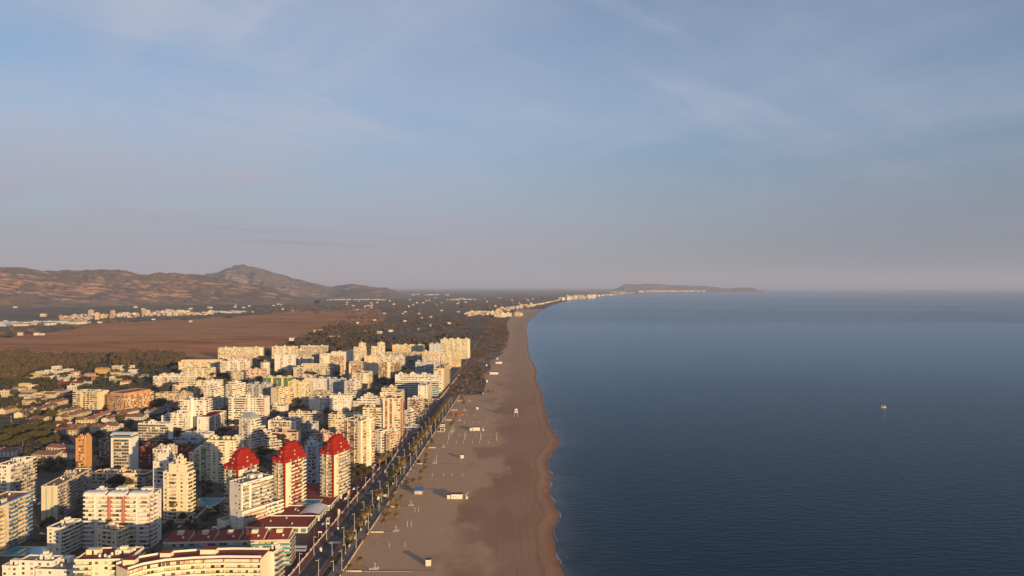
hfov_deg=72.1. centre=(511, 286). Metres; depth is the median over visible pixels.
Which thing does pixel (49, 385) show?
pine tree
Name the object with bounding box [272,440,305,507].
apartment tower
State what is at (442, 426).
rescue station
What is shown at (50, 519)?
leafy tree
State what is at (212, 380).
apartment block
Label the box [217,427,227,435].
pine tree
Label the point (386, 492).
kerb
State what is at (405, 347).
apartment tower
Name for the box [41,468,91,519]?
apartment block
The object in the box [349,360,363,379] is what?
apartment tower
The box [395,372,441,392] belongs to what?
hotel
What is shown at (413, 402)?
apartment tower
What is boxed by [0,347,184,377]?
woodland
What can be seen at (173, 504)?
palm tree
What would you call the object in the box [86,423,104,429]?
villa
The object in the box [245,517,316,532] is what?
pavilion
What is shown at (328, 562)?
bike path
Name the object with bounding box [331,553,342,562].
lawn
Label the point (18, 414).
terraced house
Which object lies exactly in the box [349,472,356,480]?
leafy tree
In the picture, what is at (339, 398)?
apartment block
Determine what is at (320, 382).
apartment block
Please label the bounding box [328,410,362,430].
apartment block
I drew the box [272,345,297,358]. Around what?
apartment block
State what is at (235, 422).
leafy tree
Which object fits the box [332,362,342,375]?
apartment block
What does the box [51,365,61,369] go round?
villa
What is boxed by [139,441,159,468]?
apartment block
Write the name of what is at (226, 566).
window
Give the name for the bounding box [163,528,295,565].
apartment block
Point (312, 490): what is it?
pavilion
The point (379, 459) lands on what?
palm tree
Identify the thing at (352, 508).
road marking
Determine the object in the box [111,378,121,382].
villa
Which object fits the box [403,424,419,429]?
apartment block
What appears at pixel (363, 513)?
palm tree
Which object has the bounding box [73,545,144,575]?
apartment block
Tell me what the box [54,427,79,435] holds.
villa
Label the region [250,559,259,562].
window
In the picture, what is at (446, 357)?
apartment block
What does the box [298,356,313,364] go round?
apartment block
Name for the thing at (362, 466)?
leafy tree
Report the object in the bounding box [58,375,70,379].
villa
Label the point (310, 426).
apartment block
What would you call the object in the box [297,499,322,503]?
swimming pool
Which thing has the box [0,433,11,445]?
pine tree
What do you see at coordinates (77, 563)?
window
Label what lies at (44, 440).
pine tree
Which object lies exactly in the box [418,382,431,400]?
apartment tower
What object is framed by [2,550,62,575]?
apartment block
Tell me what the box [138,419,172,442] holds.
hotel
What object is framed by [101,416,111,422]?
terraced house
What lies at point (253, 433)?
apartment tower
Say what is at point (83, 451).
apartment tower
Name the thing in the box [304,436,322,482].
apartment tower
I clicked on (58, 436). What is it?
pine tree
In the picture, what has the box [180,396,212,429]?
apartment tower
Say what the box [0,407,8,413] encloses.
terraced house
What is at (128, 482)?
pine tree
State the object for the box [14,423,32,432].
pine tree
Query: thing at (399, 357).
apartment block
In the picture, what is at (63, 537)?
apartment block
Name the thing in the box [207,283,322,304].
hills
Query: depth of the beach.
555.59 m
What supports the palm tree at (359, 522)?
on the town ground at (43, 477)
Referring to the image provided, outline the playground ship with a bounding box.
[452,410,463,415]
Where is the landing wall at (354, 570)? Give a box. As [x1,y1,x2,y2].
[346,570,361,571]
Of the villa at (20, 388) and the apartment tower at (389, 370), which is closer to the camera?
the villa at (20, 388)
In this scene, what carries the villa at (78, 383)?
on the town ground at (43, 477)
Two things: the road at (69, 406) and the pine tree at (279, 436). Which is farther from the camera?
the road at (69, 406)
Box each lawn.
[322,567,332,575]
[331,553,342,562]
[342,529,359,549]
[380,452,413,499]
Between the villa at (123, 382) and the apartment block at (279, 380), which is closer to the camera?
the apartment block at (279, 380)
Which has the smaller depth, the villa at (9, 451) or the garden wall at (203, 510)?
the garden wall at (203, 510)
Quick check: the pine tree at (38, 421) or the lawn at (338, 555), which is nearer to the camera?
the lawn at (338, 555)
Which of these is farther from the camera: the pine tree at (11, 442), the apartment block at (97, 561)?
the pine tree at (11, 442)
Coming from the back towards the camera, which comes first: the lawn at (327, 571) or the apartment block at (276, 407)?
the apartment block at (276, 407)
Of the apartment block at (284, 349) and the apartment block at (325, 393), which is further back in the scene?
the apartment block at (284, 349)
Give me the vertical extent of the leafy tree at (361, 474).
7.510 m
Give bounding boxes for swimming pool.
[0,546,46,555]
[197,498,224,505]
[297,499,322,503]
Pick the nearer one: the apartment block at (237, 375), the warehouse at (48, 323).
the apartment block at (237, 375)
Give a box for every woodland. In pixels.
[0,296,545,334]
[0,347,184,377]
[263,322,478,354]
[321,313,472,330]
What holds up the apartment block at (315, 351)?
on the town ground at (43, 477)
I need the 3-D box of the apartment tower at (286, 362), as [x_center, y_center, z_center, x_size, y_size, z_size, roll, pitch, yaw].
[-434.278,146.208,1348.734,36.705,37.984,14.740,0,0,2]
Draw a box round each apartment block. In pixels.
[0,456,36,500]
[0,490,32,553]
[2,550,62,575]
[35,555,77,575]
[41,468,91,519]
[47,516,82,555]
[72,389,108,409]
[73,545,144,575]
[91,467,152,487]
[97,521,128,546]
[98,434,111,459]
[106,388,153,411]
[116,546,268,575]
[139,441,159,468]
[153,372,195,387]
[153,443,177,460]
[155,390,197,404]
[161,412,170,421]
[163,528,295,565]
[170,410,189,432]
[170,435,204,443]
[172,379,206,396]
[177,444,193,461]
[178,359,223,371]
[180,430,214,439]
[182,365,215,378]
[197,410,226,430]
[206,378,222,384]
[218,346,263,358]
[220,358,249,374]
[227,354,252,366]
[230,370,245,381]
[245,367,267,382]
[246,381,272,402]
[263,375,294,386]
[268,416,303,437]
[269,541,284,575]
[270,402,288,412]
[270,428,300,444]
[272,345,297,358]
[288,409,323,424]
[293,363,334,377]
[297,344,328,357]
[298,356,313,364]
[303,419,318,435]
[304,376,333,389]
[309,396,328,410]
[313,389,330,396]
[313,429,329,440]
[319,353,332,362]
[327,430,343,440]
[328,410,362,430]
[329,377,346,393]
[329,392,352,410]
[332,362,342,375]
[344,379,361,397]
[353,392,382,409]
[375,429,387,452]
[378,354,405,366]
[380,384,404,403]
[386,351,421,354]
[386,432,394,452]
[388,426,399,445]
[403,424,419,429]
[404,407,414,424]
[405,355,421,360]
[417,394,424,411]
[434,363,449,389]
[441,350,450,368]
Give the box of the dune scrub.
[449,315,508,395]
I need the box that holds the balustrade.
[288,467,379,575]
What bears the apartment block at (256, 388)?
on the town ground at (43, 477)
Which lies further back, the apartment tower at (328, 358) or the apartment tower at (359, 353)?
the apartment tower at (359, 353)
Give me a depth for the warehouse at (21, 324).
2938.42 m
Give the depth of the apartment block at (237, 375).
1214.09 m
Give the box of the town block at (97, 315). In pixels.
[95,312,99,319]
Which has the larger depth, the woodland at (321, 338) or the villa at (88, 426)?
the woodland at (321, 338)
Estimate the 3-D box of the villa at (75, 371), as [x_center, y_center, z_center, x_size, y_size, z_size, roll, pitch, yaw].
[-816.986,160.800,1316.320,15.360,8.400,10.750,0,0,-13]
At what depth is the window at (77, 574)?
349.29 m
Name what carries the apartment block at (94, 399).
on the town ground at (43, 477)
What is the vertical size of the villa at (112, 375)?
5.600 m
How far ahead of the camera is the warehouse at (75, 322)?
3080.14 m
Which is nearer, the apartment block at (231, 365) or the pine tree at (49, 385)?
the pine tree at (49, 385)
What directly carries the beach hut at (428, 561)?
on the beach
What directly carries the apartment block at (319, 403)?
on the town ground at (43, 477)
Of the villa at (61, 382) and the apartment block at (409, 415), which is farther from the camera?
the villa at (61, 382)
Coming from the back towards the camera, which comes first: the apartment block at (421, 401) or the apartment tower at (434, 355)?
the apartment tower at (434, 355)
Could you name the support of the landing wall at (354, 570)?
on the town ground at (43, 477)
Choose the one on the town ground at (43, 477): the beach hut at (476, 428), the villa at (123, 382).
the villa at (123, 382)
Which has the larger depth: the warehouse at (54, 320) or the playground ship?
the warehouse at (54, 320)
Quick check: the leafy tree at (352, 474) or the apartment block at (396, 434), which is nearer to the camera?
the leafy tree at (352, 474)
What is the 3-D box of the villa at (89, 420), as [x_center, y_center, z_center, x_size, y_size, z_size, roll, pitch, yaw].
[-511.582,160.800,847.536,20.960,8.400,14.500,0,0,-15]
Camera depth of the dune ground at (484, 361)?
1547.51 m
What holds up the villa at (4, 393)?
on the town ground at (43, 477)
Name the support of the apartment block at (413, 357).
on the town ground at (43, 477)
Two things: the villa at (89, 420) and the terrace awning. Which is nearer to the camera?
the terrace awning
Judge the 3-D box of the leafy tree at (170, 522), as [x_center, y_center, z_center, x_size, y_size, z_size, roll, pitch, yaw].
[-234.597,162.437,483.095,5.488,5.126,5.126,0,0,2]
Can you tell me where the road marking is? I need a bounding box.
[299,398,447,575]
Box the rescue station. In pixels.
[440,423,445,430]
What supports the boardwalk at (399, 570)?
on the beach
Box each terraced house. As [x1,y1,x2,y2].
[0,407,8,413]
[13,410,24,417]
[21,399,29,404]
[55,415,66,420]
[56,409,63,415]
[65,413,73,419]
[76,410,84,416]
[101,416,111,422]
[144,409,152,414]
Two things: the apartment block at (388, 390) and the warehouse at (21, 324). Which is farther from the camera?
the warehouse at (21, 324)
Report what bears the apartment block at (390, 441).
on the town ground at (43, 477)
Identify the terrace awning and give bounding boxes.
[294,546,306,551]
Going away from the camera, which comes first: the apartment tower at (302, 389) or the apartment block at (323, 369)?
the apartment tower at (302, 389)
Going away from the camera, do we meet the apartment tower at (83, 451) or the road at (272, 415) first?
the apartment tower at (83, 451)
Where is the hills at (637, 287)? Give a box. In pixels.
[606,284,764,291]
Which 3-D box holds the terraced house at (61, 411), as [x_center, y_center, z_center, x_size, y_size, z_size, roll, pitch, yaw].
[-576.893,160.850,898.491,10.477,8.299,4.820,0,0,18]
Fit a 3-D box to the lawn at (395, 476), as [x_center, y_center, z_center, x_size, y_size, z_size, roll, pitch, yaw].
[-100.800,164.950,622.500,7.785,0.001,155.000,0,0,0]
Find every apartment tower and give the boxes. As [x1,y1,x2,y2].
[75,433,91,473]
[83,486,160,548]
[153,445,175,501]
[163,454,195,520]
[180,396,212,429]
[189,435,243,482]
[204,382,223,410]
[224,447,258,515]
[225,380,245,404]
[228,393,269,425]
[239,412,281,449]
[260,360,269,374]
[271,386,288,403]
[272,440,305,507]
[275,353,295,371]
[288,379,313,405]
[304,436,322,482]
[320,433,350,498]
[323,353,345,373]
[344,414,375,467]
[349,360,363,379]
[352,370,372,389]
[353,342,365,360]
[362,394,404,438]
[364,354,377,374]
[371,342,384,354]
[378,359,401,379]
[392,343,423,351]
[407,395,420,416]
[415,360,433,373]
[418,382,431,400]
[422,350,439,362]
[429,342,440,360]
[441,337,469,358]
[451,351,460,366]
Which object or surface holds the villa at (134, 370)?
on the town ground at (43, 477)
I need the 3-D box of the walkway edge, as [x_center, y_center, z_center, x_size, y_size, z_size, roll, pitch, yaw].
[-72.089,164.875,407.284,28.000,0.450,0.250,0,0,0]
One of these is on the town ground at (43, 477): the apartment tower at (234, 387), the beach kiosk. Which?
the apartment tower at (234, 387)
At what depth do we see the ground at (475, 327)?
4834.62 m
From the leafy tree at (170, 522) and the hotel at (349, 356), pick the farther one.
the hotel at (349, 356)
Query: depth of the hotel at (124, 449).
607.76 m
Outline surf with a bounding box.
[528,348,568,565]
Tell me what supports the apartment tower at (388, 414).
on the town ground at (43, 477)
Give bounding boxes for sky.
[0,0,1023,287]
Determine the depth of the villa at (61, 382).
1182.09 m
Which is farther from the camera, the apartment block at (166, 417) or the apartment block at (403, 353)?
the apartment block at (403, 353)
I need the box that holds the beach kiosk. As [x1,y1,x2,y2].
[414,487,423,494]
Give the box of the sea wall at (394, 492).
[339,382,467,575]
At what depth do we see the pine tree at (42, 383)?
1117.91 m
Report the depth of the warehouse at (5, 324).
2927.48 m
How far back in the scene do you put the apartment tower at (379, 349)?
1522.21 m
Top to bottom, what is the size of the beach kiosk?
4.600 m
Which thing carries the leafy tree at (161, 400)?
on the town ground at (43, 477)
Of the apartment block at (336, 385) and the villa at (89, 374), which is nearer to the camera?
the apartment block at (336, 385)
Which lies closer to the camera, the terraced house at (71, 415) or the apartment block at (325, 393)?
the terraced house at (71, 415)
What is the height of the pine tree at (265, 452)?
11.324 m
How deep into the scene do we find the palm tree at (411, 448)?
698.44 m
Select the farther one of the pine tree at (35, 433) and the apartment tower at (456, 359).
the apartment tower at (456, 359)
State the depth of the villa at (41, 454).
667.50 m
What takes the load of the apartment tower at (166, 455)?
on the town ground at (43, 477)
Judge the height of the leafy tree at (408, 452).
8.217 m
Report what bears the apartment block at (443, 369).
on the town ground at (43, 477)
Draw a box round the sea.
[526,288,1023,575]
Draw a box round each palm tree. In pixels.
[58,506,63,514]
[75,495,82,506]
[169,501,175,513]
[344,530,354,541]
[346,564,352,572]
[355,518,364,527]
[355,556,362,566]
[359,508,369,520]
[373,489,383,498]
[376,456,382,463]
[393,465,399,472]
[397,457,405,464]
[408,445,415,451]
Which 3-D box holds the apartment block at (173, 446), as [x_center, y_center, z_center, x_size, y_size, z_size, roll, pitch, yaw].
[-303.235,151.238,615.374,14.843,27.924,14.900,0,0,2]
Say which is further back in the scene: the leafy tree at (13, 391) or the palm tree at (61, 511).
the leafy tree at (13, 391)
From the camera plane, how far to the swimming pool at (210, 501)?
539.53 m
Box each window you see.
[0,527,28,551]
[76,561,91,564]
[76,567,91,570]
[76,572,91,575]
[225,565,236,567]
[225,570,236,572]
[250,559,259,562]
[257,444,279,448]
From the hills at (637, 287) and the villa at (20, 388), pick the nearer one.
the villa at (20, 388)
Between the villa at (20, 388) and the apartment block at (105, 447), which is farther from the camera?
the villa at (20, 388)
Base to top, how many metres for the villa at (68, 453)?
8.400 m
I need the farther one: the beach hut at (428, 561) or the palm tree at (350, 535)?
the palm tree at (350, 535)
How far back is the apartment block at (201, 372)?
1256.71 m
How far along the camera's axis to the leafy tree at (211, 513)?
497.95 m
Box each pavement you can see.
[290,357,472,575]
[394,362,467,448]
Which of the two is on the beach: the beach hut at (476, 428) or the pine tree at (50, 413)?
the beach hut at (476, 428)
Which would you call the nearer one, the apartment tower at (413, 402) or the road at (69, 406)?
the apartment tower at (413, 402)
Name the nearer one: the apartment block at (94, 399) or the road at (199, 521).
the road at (199, 521)
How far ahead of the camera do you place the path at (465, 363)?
1527.01 m
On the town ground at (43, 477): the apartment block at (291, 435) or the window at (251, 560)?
the apartment block at (291, 435)
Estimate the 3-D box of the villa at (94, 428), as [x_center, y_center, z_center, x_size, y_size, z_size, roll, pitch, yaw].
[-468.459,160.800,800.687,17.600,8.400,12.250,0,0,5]
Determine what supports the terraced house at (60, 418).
on the town ground at (43, 477)
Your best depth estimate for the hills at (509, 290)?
28784.78 m
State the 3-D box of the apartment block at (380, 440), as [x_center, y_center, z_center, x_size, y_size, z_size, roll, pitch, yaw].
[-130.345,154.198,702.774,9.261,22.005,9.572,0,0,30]
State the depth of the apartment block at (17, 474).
533.25 m
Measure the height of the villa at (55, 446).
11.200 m
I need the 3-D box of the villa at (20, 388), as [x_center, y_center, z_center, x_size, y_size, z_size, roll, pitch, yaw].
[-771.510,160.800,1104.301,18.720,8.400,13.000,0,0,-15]
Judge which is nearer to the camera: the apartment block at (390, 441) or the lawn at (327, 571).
the lawn at (327, 571)
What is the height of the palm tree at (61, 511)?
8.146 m
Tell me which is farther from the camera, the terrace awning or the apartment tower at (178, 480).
the apartment tower at (178, 480)
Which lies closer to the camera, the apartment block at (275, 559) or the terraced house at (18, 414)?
the apartment block at (275, 559)
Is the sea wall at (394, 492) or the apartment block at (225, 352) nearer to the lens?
the sea wall at (394, 492)
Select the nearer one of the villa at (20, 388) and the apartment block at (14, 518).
the apartment block at (14, 518)
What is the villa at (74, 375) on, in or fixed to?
on the town ground at (43, 477)
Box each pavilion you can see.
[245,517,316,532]
[271,483,342,510]
[271,503,327,520]
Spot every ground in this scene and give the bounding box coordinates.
[0,288,688,372]
[0,350,470,575]
[449,316,508,395]
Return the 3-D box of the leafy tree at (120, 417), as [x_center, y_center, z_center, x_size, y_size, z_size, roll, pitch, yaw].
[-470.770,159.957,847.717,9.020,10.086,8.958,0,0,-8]
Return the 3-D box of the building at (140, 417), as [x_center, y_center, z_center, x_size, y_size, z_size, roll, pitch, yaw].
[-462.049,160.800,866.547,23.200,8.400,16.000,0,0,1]
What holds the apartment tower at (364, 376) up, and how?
on the town ground at (43, 477)
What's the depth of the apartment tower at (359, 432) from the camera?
643.24 m
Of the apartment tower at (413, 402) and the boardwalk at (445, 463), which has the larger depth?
the apartment tower at (413, 402)
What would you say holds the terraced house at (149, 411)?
on the town ground at (43, 477)
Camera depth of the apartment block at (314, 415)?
844.14 m
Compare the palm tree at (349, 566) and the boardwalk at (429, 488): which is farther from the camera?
the boardwalk at (429, 488)
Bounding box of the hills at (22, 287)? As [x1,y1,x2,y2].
[0,267,319,307]
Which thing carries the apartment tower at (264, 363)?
on the town ground at (43, 477)
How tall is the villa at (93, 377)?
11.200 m
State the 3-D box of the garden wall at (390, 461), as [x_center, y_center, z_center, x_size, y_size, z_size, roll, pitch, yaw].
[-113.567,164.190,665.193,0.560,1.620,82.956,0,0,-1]
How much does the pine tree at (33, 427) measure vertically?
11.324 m
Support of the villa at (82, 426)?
on the town ground at (43, 477)
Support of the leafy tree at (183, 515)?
on the town ground at (43, 477)
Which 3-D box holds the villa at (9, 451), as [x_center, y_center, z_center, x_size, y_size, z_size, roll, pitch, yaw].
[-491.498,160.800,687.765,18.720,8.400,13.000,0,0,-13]
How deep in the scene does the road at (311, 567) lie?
520.81 m
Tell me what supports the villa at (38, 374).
on the town ground at (43, 477)
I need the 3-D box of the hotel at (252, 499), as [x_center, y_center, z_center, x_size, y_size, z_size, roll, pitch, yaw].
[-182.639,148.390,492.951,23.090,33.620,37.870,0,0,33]
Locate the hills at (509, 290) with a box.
[398,289,610,290]
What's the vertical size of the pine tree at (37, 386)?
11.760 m
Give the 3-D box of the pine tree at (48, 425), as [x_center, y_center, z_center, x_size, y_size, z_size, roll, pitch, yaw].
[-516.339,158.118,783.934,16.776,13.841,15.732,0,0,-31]
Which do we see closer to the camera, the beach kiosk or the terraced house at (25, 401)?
the beach kiosk
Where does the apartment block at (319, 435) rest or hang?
on the town ground at (43, 477)
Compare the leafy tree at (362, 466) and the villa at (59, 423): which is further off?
the villa at (59, 423)
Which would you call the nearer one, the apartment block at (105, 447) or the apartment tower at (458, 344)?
the apartment block at (105, 447)
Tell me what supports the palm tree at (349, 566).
on the beach
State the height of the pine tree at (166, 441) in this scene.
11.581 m
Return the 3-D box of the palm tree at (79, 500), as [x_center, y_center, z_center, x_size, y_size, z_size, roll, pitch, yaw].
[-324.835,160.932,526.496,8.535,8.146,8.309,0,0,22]
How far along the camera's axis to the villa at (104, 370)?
1332.14 m
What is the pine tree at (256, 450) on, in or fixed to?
on the town ground at (43, 477)
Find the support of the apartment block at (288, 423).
on the town ground at (43, 477)
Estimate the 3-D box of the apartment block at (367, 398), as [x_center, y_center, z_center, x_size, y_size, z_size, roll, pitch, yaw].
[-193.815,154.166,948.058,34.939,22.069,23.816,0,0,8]
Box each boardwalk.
[362,570,433,571]
[402,488,461,488]
[427,463,463,463]
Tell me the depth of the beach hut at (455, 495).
546.28 m
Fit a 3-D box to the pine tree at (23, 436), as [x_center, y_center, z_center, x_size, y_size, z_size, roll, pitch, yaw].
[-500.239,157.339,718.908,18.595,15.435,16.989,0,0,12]
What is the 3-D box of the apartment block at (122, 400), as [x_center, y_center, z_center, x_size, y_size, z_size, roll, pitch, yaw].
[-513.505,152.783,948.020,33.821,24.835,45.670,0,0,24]
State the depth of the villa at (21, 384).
1140.74 m
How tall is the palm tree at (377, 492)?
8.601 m
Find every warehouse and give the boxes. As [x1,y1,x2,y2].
[0,323,10,325]
[13,323,30,325]
[35,322,56,324]
[45,320,63,321]
[65,321,85,323]
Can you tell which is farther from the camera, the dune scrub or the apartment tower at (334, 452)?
the dune scrub
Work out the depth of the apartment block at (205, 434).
763.42 m
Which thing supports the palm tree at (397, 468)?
on the town ground at (43, 477)
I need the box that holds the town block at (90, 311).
[88,309,93,315]
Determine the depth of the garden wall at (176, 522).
490.63 m
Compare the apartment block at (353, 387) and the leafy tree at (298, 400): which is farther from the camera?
the apartment block at (353, 387)
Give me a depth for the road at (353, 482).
592.60 m
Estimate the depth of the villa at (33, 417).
865.73 m
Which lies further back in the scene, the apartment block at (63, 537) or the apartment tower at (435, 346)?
the apartment tower at (435, 346)
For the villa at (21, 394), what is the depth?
1040.45 m
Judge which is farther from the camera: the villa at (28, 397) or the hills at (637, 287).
the hills at (637, 287)
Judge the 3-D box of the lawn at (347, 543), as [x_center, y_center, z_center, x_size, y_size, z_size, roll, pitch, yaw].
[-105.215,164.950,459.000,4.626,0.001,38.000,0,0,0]
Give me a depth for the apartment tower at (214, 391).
940.82 m
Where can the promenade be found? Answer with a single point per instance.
(355, 543)
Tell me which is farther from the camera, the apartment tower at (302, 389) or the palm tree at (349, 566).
the apartment tower at (302, 389)
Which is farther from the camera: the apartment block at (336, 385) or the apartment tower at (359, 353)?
the apartment tower at (359, 353)
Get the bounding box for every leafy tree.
[9,389,17,394]
[44,516,55,524]
[117,415,124,420]
[157,398,166,404]
[166,519,173,524]
[178,512,186,520]
[206,509,216,518]
[231,419,238,426]
[294,398,301,402]
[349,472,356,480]
[358,463,366,471]
[358,472,365,480]
[384,477,392,484]
[389,470,396,479]
[405,450,411,458]
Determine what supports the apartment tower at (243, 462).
on the town ground at (43, 477)
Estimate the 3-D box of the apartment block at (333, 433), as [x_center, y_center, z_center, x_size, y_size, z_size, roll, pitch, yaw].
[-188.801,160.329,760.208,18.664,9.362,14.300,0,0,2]
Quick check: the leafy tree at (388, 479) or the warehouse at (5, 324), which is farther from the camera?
the warehouse at (5, 324)
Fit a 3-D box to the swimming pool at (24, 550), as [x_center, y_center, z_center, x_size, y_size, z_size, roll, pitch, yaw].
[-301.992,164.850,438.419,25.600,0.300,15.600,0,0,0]
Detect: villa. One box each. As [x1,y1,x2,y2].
[0,390,12,396]
[0,447,22,456]
[12,386,27,390]
[18,383,30,386]
[18,392,36,396]
[20,389,36,392]
[24,395,41,398]
[25,384,38,389]
[29,415,50,420]
[30,450,62,460]
[31,372,42,376]
[35,370,47,374]
[43,392,59,397]
[46,443,74,450]
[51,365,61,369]
[51,370,62,374]
[53,389,69,392]
[53,421,71,428]
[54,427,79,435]
[57,381,67,384]
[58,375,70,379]
[58,393,72,396]
[60,449,75,458]
[67,384,76,391]
[67,423,85,430]
[68,374,78,377]
[70,370,79,374]
[70,381,84,385]
[76,416,97,423]
[84,373,94,377]
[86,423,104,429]
[90,424,109,432]
[91,375,98,380]
[95,367,109,373]
[104,374,119,377]
[104,422,123,430]
[110,371,122,374]
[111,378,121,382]
[112,365,123,370]
[120,380,130,384]
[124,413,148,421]
[128,369,138,372]
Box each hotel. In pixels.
[110,432,138,469]
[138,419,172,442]
[217,473,283,530]
[331,350,353,361]
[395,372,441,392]
[395,381,438,395]
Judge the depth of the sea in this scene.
806.73 m
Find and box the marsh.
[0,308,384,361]
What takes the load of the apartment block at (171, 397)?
on the town ground at (43, 477)
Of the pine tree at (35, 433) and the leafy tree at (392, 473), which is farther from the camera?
the pine tree at (35, 433)
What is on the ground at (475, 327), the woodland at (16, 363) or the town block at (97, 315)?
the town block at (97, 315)
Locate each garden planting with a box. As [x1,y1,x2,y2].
[0,359,297,472]
[32,367,414,541]
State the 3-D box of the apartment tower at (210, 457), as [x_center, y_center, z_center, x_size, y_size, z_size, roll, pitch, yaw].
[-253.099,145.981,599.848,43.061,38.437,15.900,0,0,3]
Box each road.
[26,536,165,543]
[44,405,72,412]
[52,431,302,435]
[151,480,357,483]
[168,472,273,537]
[234,373,346,435]
[281,452,391,575]
[298,369,464,575]
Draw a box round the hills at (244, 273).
[203,264,412,298]
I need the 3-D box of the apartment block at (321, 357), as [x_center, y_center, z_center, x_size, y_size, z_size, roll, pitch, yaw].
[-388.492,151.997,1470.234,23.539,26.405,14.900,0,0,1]
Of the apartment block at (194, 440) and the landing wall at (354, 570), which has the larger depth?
the apartment block at (194, 440)
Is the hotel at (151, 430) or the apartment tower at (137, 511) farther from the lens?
the hotel at (151, 430)
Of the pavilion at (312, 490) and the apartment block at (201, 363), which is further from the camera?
the apartment block at (201, 363)
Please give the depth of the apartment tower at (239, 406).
835.32 m
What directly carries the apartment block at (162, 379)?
on the town ground at (43, 477)
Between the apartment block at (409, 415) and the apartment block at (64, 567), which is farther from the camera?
the apartment block at (409, 415)
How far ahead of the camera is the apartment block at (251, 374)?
1202.60 m
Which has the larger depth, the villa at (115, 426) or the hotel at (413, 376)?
the hotel at (413, 376)
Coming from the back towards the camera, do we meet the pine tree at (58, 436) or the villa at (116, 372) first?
the villa at (116, 372)
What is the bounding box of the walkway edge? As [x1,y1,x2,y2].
[363,571,411,571]
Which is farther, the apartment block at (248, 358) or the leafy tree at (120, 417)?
the apartment block at (248, 358)
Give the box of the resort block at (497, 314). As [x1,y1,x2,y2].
[494,312,501,317]
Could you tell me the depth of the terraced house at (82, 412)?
890.64 m
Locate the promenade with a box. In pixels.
[328,396,457,575]
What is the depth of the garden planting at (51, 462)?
989.76 m
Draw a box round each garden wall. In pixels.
[161,521,191,522]
[192,506,207,522]
[384,450,397,472]
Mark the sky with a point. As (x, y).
(372, 143)
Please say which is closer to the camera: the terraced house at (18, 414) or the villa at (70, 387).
the terraced house at (18, 414)
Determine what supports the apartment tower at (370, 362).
on the town ground at (43, 477)
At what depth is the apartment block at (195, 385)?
1053.60 m
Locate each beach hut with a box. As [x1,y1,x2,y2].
[425,558,431,565]
[447,492,462,498]
[470,427,479,430]
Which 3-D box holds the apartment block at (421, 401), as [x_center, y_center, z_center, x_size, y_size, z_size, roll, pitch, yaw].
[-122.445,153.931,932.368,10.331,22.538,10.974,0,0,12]
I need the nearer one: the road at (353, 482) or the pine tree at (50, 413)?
the road at (353, 482)
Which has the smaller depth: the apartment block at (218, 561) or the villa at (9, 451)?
the apartment block at (218, 561)
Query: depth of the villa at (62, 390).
1072.70 m
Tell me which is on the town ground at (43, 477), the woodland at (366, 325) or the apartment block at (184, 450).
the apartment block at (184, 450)
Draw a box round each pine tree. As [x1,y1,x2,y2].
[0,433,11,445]
[1,427,19,438]
[4,438,21,446]
[13,433,31,447]
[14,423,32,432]
[27,430,42,440]
[29,419,43,427]
[30,425,37,430]
[33,385,41,392]
[37,437,53,448]
[38,382,48,388]
[39,422,56,434]
[42,430,49,436]
[43,410,58,421]
[45,383,53,388]
[50,434,66,443]
[106,475,126,487]
[119,479,133,484]
[161,439,173,444]
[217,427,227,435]
[251,447,264,459]
[259,449,273,459]
[272,433,286,439]
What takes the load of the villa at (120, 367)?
on the town ground at (43, 477)
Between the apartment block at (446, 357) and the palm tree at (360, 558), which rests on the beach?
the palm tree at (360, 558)
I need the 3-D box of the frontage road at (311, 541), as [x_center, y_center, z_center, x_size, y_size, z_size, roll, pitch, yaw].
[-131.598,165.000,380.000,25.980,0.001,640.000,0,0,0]
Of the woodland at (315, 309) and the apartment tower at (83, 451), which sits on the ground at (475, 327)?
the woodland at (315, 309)
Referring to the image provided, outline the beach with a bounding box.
[341,309,563,575]
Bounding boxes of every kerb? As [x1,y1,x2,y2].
[298,361,470,574]
[329,375,468,573]
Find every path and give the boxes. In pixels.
[316,357,479,575]
[441,334,481,397]
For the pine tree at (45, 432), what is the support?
on the town ground at (43, 477)
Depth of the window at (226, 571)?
353.58 m
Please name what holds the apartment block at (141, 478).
on the town ground at (43, 477)
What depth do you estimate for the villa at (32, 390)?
1069.01 m

